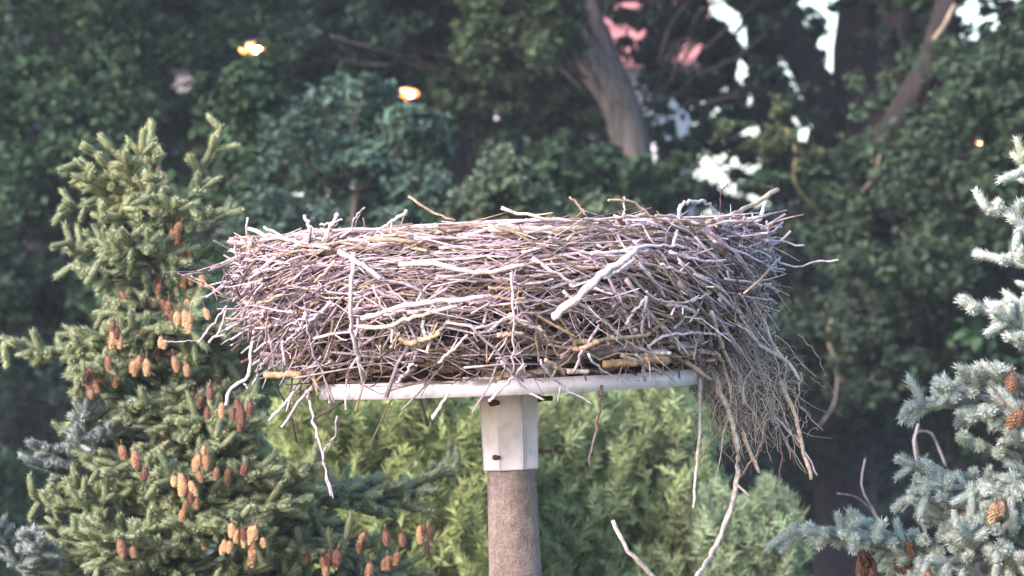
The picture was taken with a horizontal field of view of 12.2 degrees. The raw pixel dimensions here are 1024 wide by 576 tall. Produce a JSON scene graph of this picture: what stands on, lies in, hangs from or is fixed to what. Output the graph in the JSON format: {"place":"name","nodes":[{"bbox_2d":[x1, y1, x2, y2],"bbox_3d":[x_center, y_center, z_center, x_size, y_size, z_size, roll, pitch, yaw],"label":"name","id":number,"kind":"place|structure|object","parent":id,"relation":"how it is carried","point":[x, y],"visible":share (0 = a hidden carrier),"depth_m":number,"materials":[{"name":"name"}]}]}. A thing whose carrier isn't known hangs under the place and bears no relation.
{"place":"outdoors","nodes":[
{"label":"outdoors","id":0,"kind":"place"},
{"bbox_2d":[277,0,1021,226],"label":"sky","id":1,"kind":"structure","parent":0,"point":[710,170],"materials":[{"name":"white"}]},
{"bbox_3d":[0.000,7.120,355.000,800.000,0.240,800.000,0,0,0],"label":"ground","id":2,"kind":"structure","parent":0,"visible":0},
{"bbox_2d":[0,45,216,509],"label":"beech","id":3,"kind":"object","parent":2,"relation":"on","point":[61,416],"depth_m":59.31,"materials":[{"name":"green plant"}]},
{"bbox_2d":[3,0,236,252],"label":"house","id":4,"kind":"structure","parent":2,"relation":"on","point":[182,76],"depth_m":77.00,"materials":[{"name":"stone"}]},
{"bbox_2d":[0,0,281,575],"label":"oak","id":5,"kind":"object","parent":2,"relation":"on","point":[58,83],"visible":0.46,"depth_m":36.69,"materials":[{"name":"green plant"}]},
{"bbox_2d":[25,0,341,575],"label":"beech","id":6,"kind":"object","parent":2,"relation":"on","point":[301,222],"visible":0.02,"depth_m":58.70,"materials":[{"name":"green plant"}]},
{"bbox_2d":[120,37,296,559],"bbox_3d":[-1.863,2.716,31.562,1.566,8.800,1.576,0,0,0],"label":"young maple","id":7,"kind":"object","parent":2,"relation":"on","point":[241,98],"visible":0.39,"depth_m":31.37,"materials":[{"name":"green plant"}]},
{"bbox_2d":[0,111,462,575],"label":"spruce","id":8,"kind":"object","parent":2,"relation":"on","point":[224,491],"visible":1,"depth_m":17.02,"materials":[{"name":"green plant"}]},
{"bbox_2d":[239,39,264,410],"bbox_3d":[-1.767,2.658,32.817,0.170,8.714,0.207,0,0,15],"label":"street lamp","id":9,"kind":"object","parent":2,"relation":"on","point":[252,49],"visible":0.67,"depth_m":32.74,"materials":[{"name":"metal"}]},
{"bbox_2d":[195,71,477,571],"bbox_3d":[-1.173,2.848,31.348,2.604,8.536,2.500,0,0,0],"label":"willow shrub","id":10,"kind":"object","parent":2,"relation":"on","point":[320,165],"visible":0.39,"depth_m":31.04,"materials":[{"name":"green plant"}]},
{"bbox_2d":[256,365,488,575],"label":"young pine","id":11,"kind":"object","parent":2,"relation":"on","point":[406,440],"visible":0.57,"depth_m":20.95,"materials":[{"name":"green plant"}]},
{"bbox_2d":[400,86,418,222],"bbox_3d":[-0.723,2.810,33.229,0.160,8.411,0.193,0,0,0],"label":"street lamp","id":12,"kind":"object","parent":2,"relation":"on","point":[409,92],"visible":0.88,"depth_m":33.17,"materials":[{"name":"metal"}]},
{"bbox_2d":[163,0,658,227],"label":"oak","id":13,"kind":"object","parent":2,"relation":"on","point":[554,100],"visible":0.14,"depth_m":42.16,"materials":[{"name":"green plant"}]},
{"bbox_2d":[328,4,629,222],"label":"beech","id":14,"kind":"object","parent":2,"relation":"on","point":[520,143],"depth_m":62.74,"materials":[{"name":"green plant"}]},
{"bbox_2d":[318,367,696,575],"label":"nest pole","id":15,"kind":"object","parent":2,"relation":"on","point":[509,423],"visible":0.87,"depth_m":14.92,"materials":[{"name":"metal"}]},
{"bbox_2d":[163,183,838,575],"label":"stork nest","id":16,"kind":"object","parent":15,"relation":"on","point":[515,299],"visible":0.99,"depth_m":14.39,"materials":[{"name":"brown wood"}]},
{"bbox_2d":[350,0,710,215],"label":"house","id":17,"kind":"structure","parent":2,"relation":"on","point":[631,70],"depth_m":73.00,"materials":[{"name":"tile"}]},
{"bbox_2d":[591,121,656,161],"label":"window","id":18,"kind":"structure","parent":17,"relation":"in","point":[653,149],"depth_m":72.95,"materials":[{"name":"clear glass"}]},
{"bbox_2d":[259,0,819,557],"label":"oak","id":19,"kind":"object","parent":2,"relation":"on","point":[577,36],"visible":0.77,"depth_m":36.90,"materials":[{"name":"green plant"}]},
{"bbox_2d":[441,136,641,393],"bbox_3d":[0.143,3.098,29.141,2.237,8.037,2.501,0,0,16],"label":"hazel bush","id":20,"kind":"object","parent":2,"relation":"on","point":[481,196],"visible":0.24,"depth_m":28.78,"materials":[{"name":"green plant"}]},
{"bbox_2d":[535,385,733,575],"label":"young pine","id":21,"kind":"object","parent":2,"relation":"on","point":[581,503],"visible":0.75,"depth_m":21.93,"materials":[{"name":"green plant"}]},
{"bbox_2d":[586,194,812,575],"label":"beech","id":22,"kind":"object","parent":2,"relation":"on","point":[744,201],"visible":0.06,"depth_m":56.52,"materials":[{"name":"green plant"}]},
{"bbox_2d":[674,469,820,575],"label":"young pine","id":23,"kind":"object","parent":2,"relation":"on","point":[763,512],"visible":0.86,"depth_m":21.56,"materials":[{"name":"green plant"}]},
{"bbox_2d":[624,0,1015,575],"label":"lime tree","id":24,"kind":"object","parent":2,"relation":"on","point":[867,40],"visible":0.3,"depth_m":45.60,"materials":[{"name":"green plant"}]},
{"bbox_2d":[704,193,955,559],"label":"beech","id":25,"kind":"object","parent":2,"relation":"on","point":[810,514],"visible":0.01,"depth_m":58.47,"materials":[{"name":"green plant"}]},
{"bbox_2d":[713,0,1023,575],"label":"oak","id":26,"kind":"object","parent":2,"relation":"on","point":[880,323],"visible":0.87,"depth_m":34.15,"materials":[{"name":"green plant"}]},
{"bbox_2d":[837,424,946,534],"bbox_3d":[1.577,3.833,19.863,0.636,6.539,0.024,0,0,-41],"label":"bare shrub","id":27,"kind":"object","parent":2,"relation":"on","point":[915,448],"visible":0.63,"depth_m":19.95,"materials":[{"name":"grey plant"}]},
{"bbox_2d":[762,135,1023,575],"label":"blue spruce","id":28,"kind":"object","parent":2,"relation":"on","point":[969,523],"visible":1,"depth_m":15.57,"materials":[{"name":"green plant"}]},
{"bbox_2d":[795,27,1019,575],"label":"beech","id":29,"kind":"object","parent":2,"relation":"on","point":[881,507],"visible":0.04,"depth_m":56.41,"materials":[{"name":"green plant"}]},
{"bbox_2d":[974,141,981,573],"bbox_3d":[3.539,2.950,36.450,0.150,8.129,0.150,0,0,0],"label":"street lamp","id":30,"kind":"object","parent":2,"relation":"on","point":[978,566],"visible":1,"depth_m":36.42,"materials":[{"name":"metal"}]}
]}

